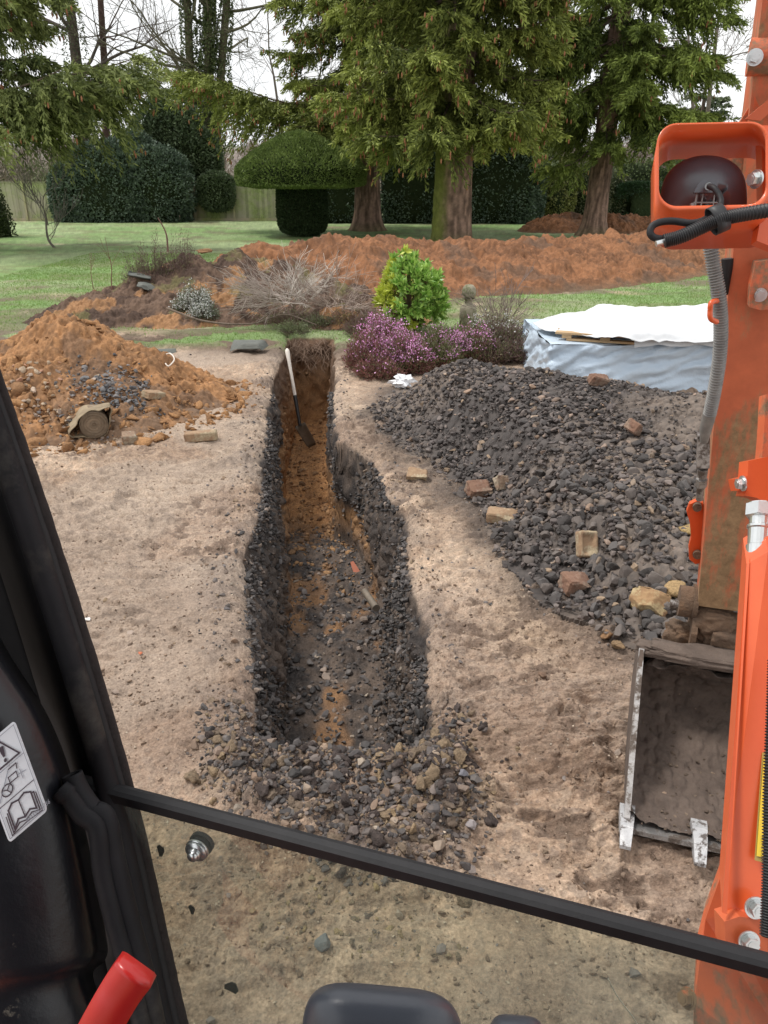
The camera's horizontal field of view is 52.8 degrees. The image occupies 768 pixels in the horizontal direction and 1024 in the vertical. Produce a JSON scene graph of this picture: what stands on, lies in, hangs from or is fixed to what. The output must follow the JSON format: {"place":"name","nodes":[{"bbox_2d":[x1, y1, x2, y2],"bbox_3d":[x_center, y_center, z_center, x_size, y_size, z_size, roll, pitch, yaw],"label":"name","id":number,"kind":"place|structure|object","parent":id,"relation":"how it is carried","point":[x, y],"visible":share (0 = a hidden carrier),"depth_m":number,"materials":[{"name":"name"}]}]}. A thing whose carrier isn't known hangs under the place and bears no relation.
{"place":"outdoors","nodes":[
{"label":"outdoors","id":0,"kind":"place"},
{"bbox_2d":[0,143,651,182],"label":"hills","id":1,"kind":"structure","parent":0,"point":[235,147],"depth_m":138.76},
{"bbox_2d":[0,208,721,1023],"bbox_3d":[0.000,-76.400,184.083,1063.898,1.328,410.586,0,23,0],"label":"ground","id":2,"kind":"structure","parent":0,"point":[94,516],"depth_m":3.71,"materials":[{"name":"soil"}]},
{"bbox_2d":[0,187,18,237],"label":"cypress bush","id":3,"kind":"object","parent":2,"relation":"on","point":[6,225],"visible":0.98,"depth_m":30.21,"materials":[{"name":"green plant"}]},
{"bbox_2d":[0,141,82,247],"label":"sapling","id":4,"kind":"object","parent":2,"relation":"on","point":[39,202],"visible":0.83,"depth_m":25.16,"materials":[{"name":"brown plant"}]},
{"bbox_2d":[0,0,184,184],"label":"spruce tree","id":5,"kind":"object","parent":2,"relation":"on","point":[53,111],"visible":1,"depth_m":22.66,"materials":[{"name":"green plant"}]},
{"bbox_2d":[20,0,178,147],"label":"bare tree","id":6,"kind":"object","parent":2,"relation":"on","point":[73,45],"visible":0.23,"depth_m":43.41,"materials":[{"name":"brown plant"}]},
{"bbox_2d":[0,310,234,446],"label":"clay spoil mound","id":7,"kind":"object","parent":2,"relation":"on","point":[70,341],"visible":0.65,"depth_m":7.64,"materials":[{"name":"soil"}]},
{"bbox_2d":[7,353,165,447],"bbox_3d":[-2.929,-1.008,6.997,2.036,0.500,1.691,-12,26,-25],"label":"rubble","id":8,"kind":"object","parent":7,"relation":"on","point":[98,377],"visible":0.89,"depth_m":7.19,"materials":[{"name":"stone"}]},
{"bbox_2d":[68,403,111,437],"bbox_3d":[-2.586,-0.819,6.790,0.393,0.268,0.363,-9,25,-19],"label":"log","id":9,"kind":"object","parent":7,"relation":"on","point":[93,421],"visible":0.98,"depth_m":6.68,"materials":[{"name":"wood"}]},
{"bbox_2d":[0,314,264,456],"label":"clay lumps","id":10,"kind":"object","parent":7,"relation":"on","point":[17,389],"visible":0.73,"depth_m":7.18,"materials":[{"name":"soil"}]},
{"bbox_2d":[141,390,165,399],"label":"brick","id":11,"kind":"object","parent":7,"relation":"on","point":[152,394],"visible":1,"depth_m":7.31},
{"bbox_2d":[45,126,199,222],"bbox_3d":[-13.757,-17.641,40.526,7.957,4.875,3.050,0,23,0],"label":"laurel bush","id":12,"kind":"object","parent":2,"relation":"on","point":[155,185],"visible":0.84,"depth_m":39.82,"materials":[{"name":"green plant"}]},
{"bbox_2d":[121,431,137,444],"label":"brick","id":13,"kind":"object","parent":2,"relation":"on","point":[129,437],"visible":1,"depth_m":6.62,"materials":[{"name":"brick"}]},
{"bbox_2d":[0,181,276,220],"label":"garden fence","id":14,"kind":"object","parent":2,"relation":"on","point":[259,205],"visible":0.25,"depth_m":42.04,"materials":[{"name":"wood"}]},
{"bbox_2d":[194,169,236,213],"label":"ivy bush","id":15,"kind":"object","parent":14,"relation":"attached to","point":[215,193],"visible":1,"depth_m":41.16,"materials":[{"name":"green plant"}]},
{"bbox_2d":[67,0,234,105],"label":"bare tree","id":16,"kind":"object","parent":2,"relation":"on","point":[154,43],"visible":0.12,"depth_m":51.45,"materials":[{"name":"brown plant"}]},
{"bbox_2d":[52,0,253,142],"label":"bare tree","id":17,"kind":"object","parent":2,"relation":"on","point":[101,15],"visible":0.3,"depth_m":44.23,"materials":[{"name":"brown plant"}]},
{"bbox_2d":[36,0,322,162],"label":"bare tree","id":18,"kind":"object","parent":2,"relation":"on","point":[211,45],"visible":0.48,"depth_m":42.03,"materials":[{"name":"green plant"}]},
{"bbox_2d":[133,92,225,217],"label":"holly tree","id":19,"kind":"object","parent":2,"relation":"on","point":[177,131],"visible":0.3,"depth_m":41.03,"materials":[{"name":"green plant"}]},
{"bbox_2d":[169,278,220,321],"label":"heather","id":20,"kind":"object","parent":2,"relation":"on","point":[198,305],"visible":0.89,"depth_m":12.06,"materials":[{"name":"grey plant"}]},
{"bbox_2d":[183,429,217,441],"bbox_3d":[-1.599,-0.665,6.758,0.286,0.083,0.093,-5,25,-5],"label":"brick","id":21,"kind":"object","parent":2,"relation":"on","point":[201,435],"visible":1,"depth_m":6.72,"materials":[{"name":"brick"}]},
{"bbox_2d":[22,248,432,330],"bbox_3d":[-2.750,-3.923,13.445,7.300,1.192,4.600,0,23,0],"label":"topsoil heap","id":22,"kind":"object","parent":2,"relation":"on","point":[125,304],"visible":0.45,"depth_m":12.46,"materials":[{"name":"soil"}]},
{"bbox_2d":[90,238,119,289],"bbox_3d":[-4.605,-4.046,12.614,0.571,0.857,0.316,5,24,11],"label":"dead brush","id":23,"kind":"object","parent":22,"relation":"on","point":[110,262],"visible":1,"depth_m":12.71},
{"bbox_2d":[128,271,150,279],"bbox_3d":[-4.020,-3.882,12.708,0.373,0.094,0.288,4,27,-20],"label":"stone slab","id":24,"kind":"object","parent":22,"relation":"on","point":[135,275],"depth_m":12.65,"materials":[{"name":"stone"}]},
{"bbox_2d":[137,282,154,290],"bbox_3d":[-3.843,-3.665,12.557,0.261,0.074,0.302,23,22,8],"label":"stone slab","id":25,"kind":"object","parent":22,"relation":"on","point":[147,286],"depth_m":12.46,"materials":[{"name":"stone"}]},
{"bbox_2d":[118,216,202,283],"bbox_3d":[-3.732,-4.171,13.024,1.553,1.559,0.880,-9,25,-21],"label":"heather","id":26,"kind":"object","parent":22,"relation":"on","point":[155,265],"visible":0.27,"depth_m":12.93,"materials":[{"name":"green plant"}]},
{"bbox_2d":[166,307,316,324],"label":"branch","id":27,"kind":"object","parent":22,"relation":"on","point":[180,313],"visible":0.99,"depth_m":11.64,"materials":[{"name":"brown plant"}]},
{"bbox_2d":[206,261,355,326],"bbox_3d":[-1.478,-3.129,11.421,2.230,1.227,1.796,0,23,0],"label":"dead brush","id":28,"kind":"object","parent":22,"relation":"on","point":[271,295],"visible":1,"depth_m":11.50,"materials":[{"name":"plant"}]},
{"bbox_2d":[256,240,347,307],"bbox_3d":[-1.227,-3.735,12.086,1.278,0.956,1.274,10,25,22],"label":"dead brush","id":29,"kind":"object","parent":22,"relation":"on","point":[309,281],"visible":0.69,"depth_m":11.94,"materials":[{"name":"plant"}]},
{"bbox_2d":[275,242,392,319],"bbox_3d":[-0.652,-3.355,11.405,1.664,1.172,1.650,-16,28,-33],"label":"dead brush","id":30,"kind":"object","parent":22,"relation":"on","point":[340,297],"visible":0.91,"depth_m":11.42,"materials":[{"name":"plant"}]},
{"bbox_2d":[230,340,268,350],"bbox_3d":[-1.789,-2.187,10.168,0.488,0.105,0.246,3,27,12],"label":"stone slab","id":31,"kind":"object","parent":2,"relation":"on","point":[250,344],"depth_m":10.11,"materials":[{"name":"stone"}]},
{"bbox_2d":[183,0,340,135],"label":"bare tree","id":32,"kind":"object","parent":2,"relation":"on","point":[274,76],"visible":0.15,"depth_m":50.74,"materials":[{"name":"brown plant"}]},
{"bbox_2d":[149,0,433,231],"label":"spruce tree","id":33,"kind":"object","parent":2,"relation":"on","point":[191,85],"visible":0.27,"depth_m":30.86,"materials":[{"name":"green plant"}]},
{"bbox_2d":[233,129,367,236],"bbox_3d":[-3.255,-12.897,30.379,5.274,3.892,5.197,0,23,0],"label":"mushroom topiary","id":34,"kind":"object","parent":2,"relation":"on","point":[301,171],"visible":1,"depth_m":28.77,"materials":[{"name":"green plant"}]},
{"bbox_2d":[285,348,315,447],"bbox_3d":[-1.156,-1.459,10.033,0.222,1.227,0.557,-19,29,-37],"label":"spade","id":35,"kind":"object","parent":2,"relation":"on","point":[303,431],"visible":1,"depth_m":10.01,"materials":[{"name":"white metal"}]},
{"bbox_2d":[276,308,334,335],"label":"heather","id":36,"kind":"object","parent":2,"relation":"on","point":[291,327],"visible":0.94,"depth_m":11.42,"materials":[{"name":"green plant"}]},
{"bbox_2d":[285,337,336,376],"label":"roots","id":37,"kind":"object","parent":2,"relation":"on","point":[305,352],"visible":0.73,"depth_m":11.11,"materials":[{"name":"plant"}]},
{"bbox_2d":[252,303,391,335],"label":"heather","id":38,"kind":"object","parent":2,"relation":"on","point":[356,319],"visible":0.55,"depth_m":11.81,"materials":[{"name":"brown plant"}]},
{"bbox_2d":[314,933,330,951],"bbox_3d":[-0.184,1.281,2.297,0.047,0.033,0.046,-13,26,-27],"label":"stone","id":39,"kind":"object","parent":2,"relation":"on","point":[322,943],"visible":1,"depth_m":2.29,"materials":[{"name":"stone"}]},
{"bbox_2d":[0,152,663,203],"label":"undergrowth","id":40,"kind":"object","parent":2,"relation":"on","point":[43,175],"visible":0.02,"depth_m":57.89,"materials":[{"name":"plant"}]},
{"bbox_2d":[0,125,670,188],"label":"woodland","id":41,"kind":"object","parent":2,"relation":"on","point":[248,146],"depth_m":70.37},
{"bbox_2d":[0,252,721,350],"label":"grass","id":42,"kind":"structure","parent":2,"relation":"on","point":[208,257],"depth_m":15.73,"materials":[{"name":"plant"}]},
{"bbox_2d":[361,588,379,611],"bbox_3d":[-0.086,0.557,4.925,0.048,0.072,0.277,-7,24,-15],"label":"buried pipe","id":43,"kind":"object","parent":2,"relation":"in","point":[371,601],"visible":1,"depth_m":4.87,"materials":[{"name":"metal"}]},
{"bbox_2d":[31,371,716,1022],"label":"soil crumbs","id":44,"kind":"object","parent":2,"relation":"on","point":[299,797],"visible":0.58,"depth_m":2.83,"materials":[{"name":"soil"}]},
{"bbox_2d":[46,347,711,1023],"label":"gravel","id":45,"kind":"structure","parent":2,"relation":"on","point":[396,599],"depth_m":3.67,"materials":[{"name":"gravel"}]},
{"bbox_2d":[327,152,435,223],"bbox_3d":[0.126,-17.287,39.693,8.961,4.827,3.182,0,23,0],"label":"holly hedge","id":46,"kind":"object","parent":2,"relation":"on","point":[403,200],"visible":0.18,"depth_m":39.19,"materials":[{"name":"green plant"}]},
{"bbox_2d":[0,0,767,1023],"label":"mini excavator","id":47,"kind":"object","parent":2,"relation":"on","point":[84,936],"visible":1,"depth_m":0.84,"materials":[{"name":"metal"}]},
{"bbox_2d":[340,303,440,381],"bbox_3d":[0.019,-2.027,9.081,1.186,0.775,1.167,-12,26,-26],"label":"heather","id":48,"kind":"object","parent":2,"relation":"on","point":[386,352],"visible":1,"depth_m":8.89,"materials":[{"name":"purple plant"}]},
{"bbox_2d":[387,373,417,387],"bbox_3d":[0.200,-1.426,8.438,0.251,0.190,0.261,-13,26,-28],"label":"plastic bag","id":49,"kind":"object","parent":2,"relation":"on","point":[402,381],"visible":0.99,"depth_m":8.39,"materials":[{"name":"plastic"}]},
{"bbox_2d":[371,243,451,330],"bbox_3d":[0.405,-3.309,11.440,1.201,1.313,1.143,0,23,0],"label":"green shrub","id":50,"kind":"object","parent":2,"relation":"on","point":[418,300],"visible":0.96,"depth_m":11.22,"materials":[{"name":"green plant"}]},
{"bbox_2d":[405,467,427,480],"bbox_3d":[0.250,-0.279,5.870,0.159,0.085,0.112,13,30,1],"label":"brick","id":51,"kind":"object","parent":2,"relation":"on","point":[414,473],"visible":0.97,"depth_m":5.85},
{"bbox_2d":[306,0,587,241],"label":"spruce tree","id":52,"kind":"object","parent":2,"relation":"on","point":[454,61],"visible":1,"depth_m":24.69,"materials":[{"name":"green plant"}]},
{"bbox_2d":[417,314,500,367],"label":"heather","id":53,"kind":"object","parent":2,"relation":"on","point":[450,346],"visible":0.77,"depth_m":9.31,"materials":[{"name":"purple plant"}]},
{"bbox_2d":[459,284,476,327],"bbox_3d":[1.280,-3.119,11.723,0.260,0.655,0.260,0,23,0],"label":"stone finial","id":54,"kind":"object","parent":2,"relation":"on","point":[471,289],"visible":0.77,"depth_m":11.64,"materials":[{"name":"stone"}]},
{"bbox_2d":[213,227,724,298],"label":"clay spoil bank","id":55,"kind":"structure","parent":2,"relation":"on","point":[610,258],"depth_m":16.49,"materials":[{"name":"soil"}]},
{"bbox_2d":[517,211,650,233],"bbox_3d":[11.553,-12.619,33.762,11.905,1.101,4.000,0,23,0],"label":"clay mound","id":56,"kind":"object","parent":55,"relation":"on","point":[567,222],"visible":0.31,"depth_m":33.03,"materials":[{"name":"soil"}]},
{"bbox_2d":[465,819,475,829],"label":"stone","id":57,"kind":"object","parent":2,"relation":"on","point":[470,823],"visible":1,"depth_m":2.67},
{"bbox_2d":[443,262,541,328],"bbox_3d":[1.587,-2.985,10.921,1.490,1.119,1.076,-9,25,-20],"label":"dead brush","id":58,"kind":"object","parent":2,"relation":"on","point":[501,305],"visible":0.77,"depth_m":10.92,"materials":[{"name":"plant"}]},
{"bbox_2d":[464,308,553,331],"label":"heather","id":59,"kind":"object","parent":2,"relation":"on","point":[476,320],"visible":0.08,"depth_m":10.54,"materials":[{"name":"brown plant"}]},
{"bbox_2d":[472,144,551,223],"bbox_3d":[5.839,-17.236,39.431,5.507,4.942,2.960,0,23,0],"label":"holly hedge","id":60,"kind":"object","parent":2,"relation":"on","point":[504,191],"visible":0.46,"depth_m":38.84,"materials":[{"name":"green plant"}]},
{"bbox_2d":[469,309,558,364],"bbox_3d":[1.603,-2.200,9.659,1.306,0.623,1.094,0,23,0],"label":"heather","id":61,"kind":"object","parent":2,"relation":"on","point":[509,341],"visible":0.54,"depth_m":9.44,"materials":[{"name":"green plant"}]},
{"bbox_2d":[351,357,706,741],"bbox_3d":[2.300,-0.238,6.213,5.200,1.723,5.600,0,23,0],"label":"crushed stone heap","id":62,"kind":"object","parent":2,"relation":"on","point":[470,418],"visible":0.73,"depth_m":5.45,"materials":[{"name":"gravel"}]},
{"bbox_2d":[464,479,492,498],"bbox_3d":[0.679,-0.164,5.569,0.180,0.105,0.118,-4,40,-23],"label":"brick","id":63,"kind":"object","parent":62,"relation":"on","point":[476,488],"visible":0.96,"depth_m":5.54,"materials":[{"name":"brick"}]},
{"bbox_2d":[492,475,508,490],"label":"brick","id":64,"kind":"object","parent":62,"relation":"on","point":[499,481],"visible":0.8,"depth_m":5.53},
{"bbox_2d":[486,506,521,523],"bbox_3d":[0.799,0.030,5.131,0.238,0.082,0.118,7,31,11],"label":"brick","id":65,"kind":"object","parent":62,"relation":"on","point":[494,514],"visible":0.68,"depth_m":5.10,"materials":[{"name":"brick"}]},
{"bbox_2d":[522,555,534,563],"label":"crushed stone","id":66,"kind":"object","parent":62,"relation":"on","point":[527,559],"visible":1,"depth_m":4.51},
{"bbox_2d":[528,476,538,486],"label":"crushed stone","id":67,"kind":"object","parent":62,"relation":"on","point":[533,480],"visible":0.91,"depth_m":5.30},
{"bbox_2d":[540,583,552,593],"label":"crushed stone","id":68,"kind":"object","parent":62,"relation":"on","point":[546,588],"visible":1,"depth_m":4.23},
{"bbox_2d":[544,573,557,582],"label":"crushed stone","id":69,"kind":"object","parent":62,"relation":"on","point":[552,577],"visible":0.98,"depth_m":4.31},
{"bbox_2d":[549,591,561,604],"bbox_3d":[0.922,0.461,4.149,0.067,0.077,0.076,-6,10,-22],"label":"crushed stone","id":70,"kind":"object","parent":62,"relation":"on","point":[555,596],"visible":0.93,"depth_m":4.13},
{"bbox_2d":[557,515,570,524],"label":"crushed stone","id":71,"kind":"object","parent":62,"relation":"on","point":[564,520],"visible":0.88,"depth_m":4.71,"materials":[{"name":"stone"}]},
{"bbox_2d":[559,468,569,478],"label":"crushed stone","id":72,"kind":"object","parent":62,"relation":"on","point":[565,473],"visible":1,"depth_m":5.06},
{"bbox_2d":[558,571,591,596],"bbox_3d":[1.059,0.397,4.243,0.178,0.109,0.126,1,28,-19],"label":"brick","id":73,"kind":"object","parent":62,"relation":"on","point":[571,582],"visible":0.93,"depth_m":4.20,"materials":[{"name":"stone"}]},
{"bbox_2d":[573,590,584,602],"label":"crushed stone","id":74,"kind":"object","parent":62,"relation":"on","point":[578,593],"visible":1,"depth_m":4.16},
{"bbox_2d":[575,530,598,557],"bbox_3d":[1.170,0.187,4.458,0.120,0.160,0.063,2,-10,-10],"label":"brick","id":75,"kind":"object","parent":62,"relation":"on","point":[587,544],"visible":0.88,"depth_m":4.44,"materials":[{"name":"brick"}]},
{"bbox_2d":[587,373,609,386],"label":"brick","id":76,"kind":"object","parent":62,"relation":"on","point":[596,379],"visible":0.94,"depth_m":6.04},
{"bbox_2d":[606,562,619,569],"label":"crushed stone","id":77,"kind":"object","parent":62,"relation":"on","point":[612,566],"visible":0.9,"depth_m":4.24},
{"bbox_2d":[608,541,617,551],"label":"crushed stone","id":78,"kind":"object","parent":62,"relation":"on","point":[612,546],"visible":0.9,"depth_m":4.36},
{"bbox_2d":[609,574,619,586],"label":"crushed stone","id":79,"kind":"object","parent":62,"relation":"on","point":[613,580],"visible":1,"depth_m":4.17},
{"bbox_2d":[610,605,622,614],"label":"crushed stone","id":80,"kind":"object","parent":62,"relation":"on","point":[618,609],"visible":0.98,"depth_m":4.00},
{"bbox_2d":[613,624,625,638],"bbox_3d":[1.161,0.598,3.825,0.074,0.073,0.044,-21,31,-39],"label":"crushed stone","id":81,"kind":"object","parent":62,"relation":"on","point":[619,629],"visible":1,"depth_m":3.81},
{"bbox_2d":[615,524,627,531],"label":"crushed stone","id":82,"kind":"object","parent":62,"relation":"on","point":[622,527],"visible":1,"depth_m":4.41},
{"bbox_2d":[616,483,628,494],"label":"crushed stone","id":83,"kind":"object","parent":62,"relation":"on","point":[621,487],"visible":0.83,"depth_m":4.72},
{"bbox_2d":[618,577,627,586],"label":"crushed stone","id":84,"kind":"object","parent":62,"relation":"on","point":[622,582],"visible":1,"depth_m":4.16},
{"bbox_2d":[619,566,632,577],"bbox_3d":[1.316,0.326,4.181,0.076,0.081,0.041,-4,24,-10],"label":"crushed stone","id":85,"kind":"object","parent":62,"relation":"on","point":[625,571],"visible":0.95,"depth_m":4.17,"materials":[{"name":"stone"}]},
{"bbox_2d":[621,504,631,514],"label":"crushed stone","id":86,"kind":"object","parent":62,"relation":"on","point":[627,509],"visible":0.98,"depth_m":4.52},
{"bbox_2d":[625,487,635,499],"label":"crushed stone","id":87,"kind":"object","parent":62,"relation":"on","point":[630,493],"visible":0.92,"depth_m":4.65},
{"bbox_2d":[624,418,642,436],"bbox_3d":[1.737,-0.577,5.358,0.108,0.092,0.167,45,15,32],"label":"brick","id":88,"kind":"object","parent":62,"relation":"on","point":[633,426],"visible":0.97,"depth_m":5.29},
{"bbox_2d":[639,538,650,547],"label":"crushed stone","id":89,"kind":"object","parent":62,"relation":"on","point":[645,542],"visible":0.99,"depth_m":4.25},
{"bbox_2d":[641,618,651,629],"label":"crushed stone","id":90,"kind":"object","parent":62,"relation":"on","point":[646,622],"visible":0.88,"depth_m":3.87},
{"bbox_2d":[641,609,654,618],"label":"crushed stone","id":91,"kind":"object","parent":62,"relation":"on","point":[648,613],"visible":0.81,"depth_m":3.91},
{"bbox_2d":[628,586,670,616],"bbox_3d":[1.362,0.456,3.965,0.206,0.109,0.122,23,51,21],"label":"brick","id":92,"kind":"object","parent":62,"relation":"on","point":[641,598],"visible":0.9,"depth_m":3.94,"materials":[{"name":"stone"}]},
{"bbox_2d":[645,631,657,639],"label":"crushed stone","id":93,"kind":"object","parent":62,"relation":"on","point":[649,635],"visible":0.43,"depth_m":3.73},
{"bbox_2d":[647,571,662,584],"bbox_3d":[1.438,0.351,4.090,0.084,0.076,0.039,6,1,23],"label":"crushed stone","id":94,"kind":"object","parent":62,"relation":"on","point":[653,577],"visible":0.77,"depth_m":4.08,"materials":[{"name":"stone"}]},
{"bbox_2d":[650,614,663,622],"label":"crushed stone","id":95,"kind":"object","parent":62,"relation":"on","point":[655,618],"visible":0.94,"depth_m":3.88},
{"bbox_2d":[664,580,685,597],"bbox_3d":[1.517,0.397,4.012,0.160,0.074,0.121,-18,29,-36],"label":"stone","id":96,"kind":"object","parent":62,"relation":"on","point":[672,586],"visible":0.64,"depth_m":3.99,"materials":[{"name":"stone"}]},
{"bbox_2d":[673,571,688,582],"bbox_3d":[1.564,0.337,4.080,0.090,0.074,0.076,7,24,16],"label":"crushed stone","id":97,"kind":"object","parent":62,"relation":"on","point":[683,576],"visible":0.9,"depth_m":4.05,"materials":[{"name":"stone"}]},
{"bbox_2d":[676,453,686,462],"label":"crushed stone","id":98,"kind":"object","parent":62,"relation":"on","point":[680,457],"visible":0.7,"depth_m":4.98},
{"bbox_2d":[542,155,578,215],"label":"golden shrub","id":99,"kind":"object","parent":2,"relation":"on","point":[561,201],"visible":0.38,"depth_m":39.94,"materials":[{"name":"green plant"}]},
{"bbox_2d":[572,161,631,214],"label":"mixed shrub","id":100,"kind":"object","parent":2,"relation":"on","point":[613,204],"visible":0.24,"depth_m":40.85,"materials":[{"name":"green plant"}]},
{"bbox_2d":[523,319,712,391],"bbox_3d":[3.326,-1.849,8.990,3.371,0.540,1.878,0,23,0],"label":"sheeted stack","id":101,"kind":"object","parent":2,"relation":"on","point":[669,368],"visible":0.38,"depth_m":8.20,"materials":[{"name":"plastic"}]},
{"bbox_2d":[555,328,633,344],"bbox_3d":[2.482,-2.015,8.593,1.022,0.087,1.022,8,24,17],"label":"pallet","id":102,"kind":"object","parent":101,"relation":"on","point":[567,335],"visible":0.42,"depth_m":8.22,"materials":[{"name":"wood"}]},
{"bbox_2d":[533,303,713,347],"bbox_3d":[3.314,-2.152,8.759,3.229,0.236,2.145,0,23,0],"label":"white sheet","id":103,"kind":"object","parent":102,"relation":"on","point":[677,326],"visible":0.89,"depth_m":8.46,"materials":[{"name":"plastic"}]},
{"bbox_2d":[611,640,625,648],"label":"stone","id":104,"kind":"object","parent":2,"relation":"on","point":[616,644],"visible":1,"depth_m":3.75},
{"bbox_2d":[506,0,752,235],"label":"spruce tree","id":105,"kind":"object","parent":2,"relation":"on","point":[628,52],"visible":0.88,"depth_m":27.41,"materials":[{"name":"green plant"}]},
{"bbox_2d":[614,180,662,216],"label":"clipped hedge","id":106,"kind":"object","parent":2,"relation":"on","point":[637,193],"visible":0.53,"depth_m":40.70,"materials":[{"name":"green plant"}]},
{"bbox_2d":[613,157,685,184],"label":"laurel shrub","id":107,"kind":"object","parent":2,"relation":"on","point":[638,171],"visible":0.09,"depth_m":42.43,"materials":[{"name":"green plant"}]},
{"bbox_2d":[604,3,753,121],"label":"bare tree","id":108,"kind":"object","parent":2,"relation":"on","point":[708,105],"visible":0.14,"depth_m":54.18,"materials":[{"name":"brown plant"}]},
{"bbox_2d":[683,81,733,113],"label":"conifer tree","id":109,"kind":"object","parent":2,"relation":"on","point":[719,101],"visible":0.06,"depth_m":65.64,"materials":[{"name":"green plant"}]},
{"bbox_2d":[0,0,755,145],"label":"sky","id":110,"kind":"structure","parent":0,"point":[737,97],"materials":[{"name":"white"}]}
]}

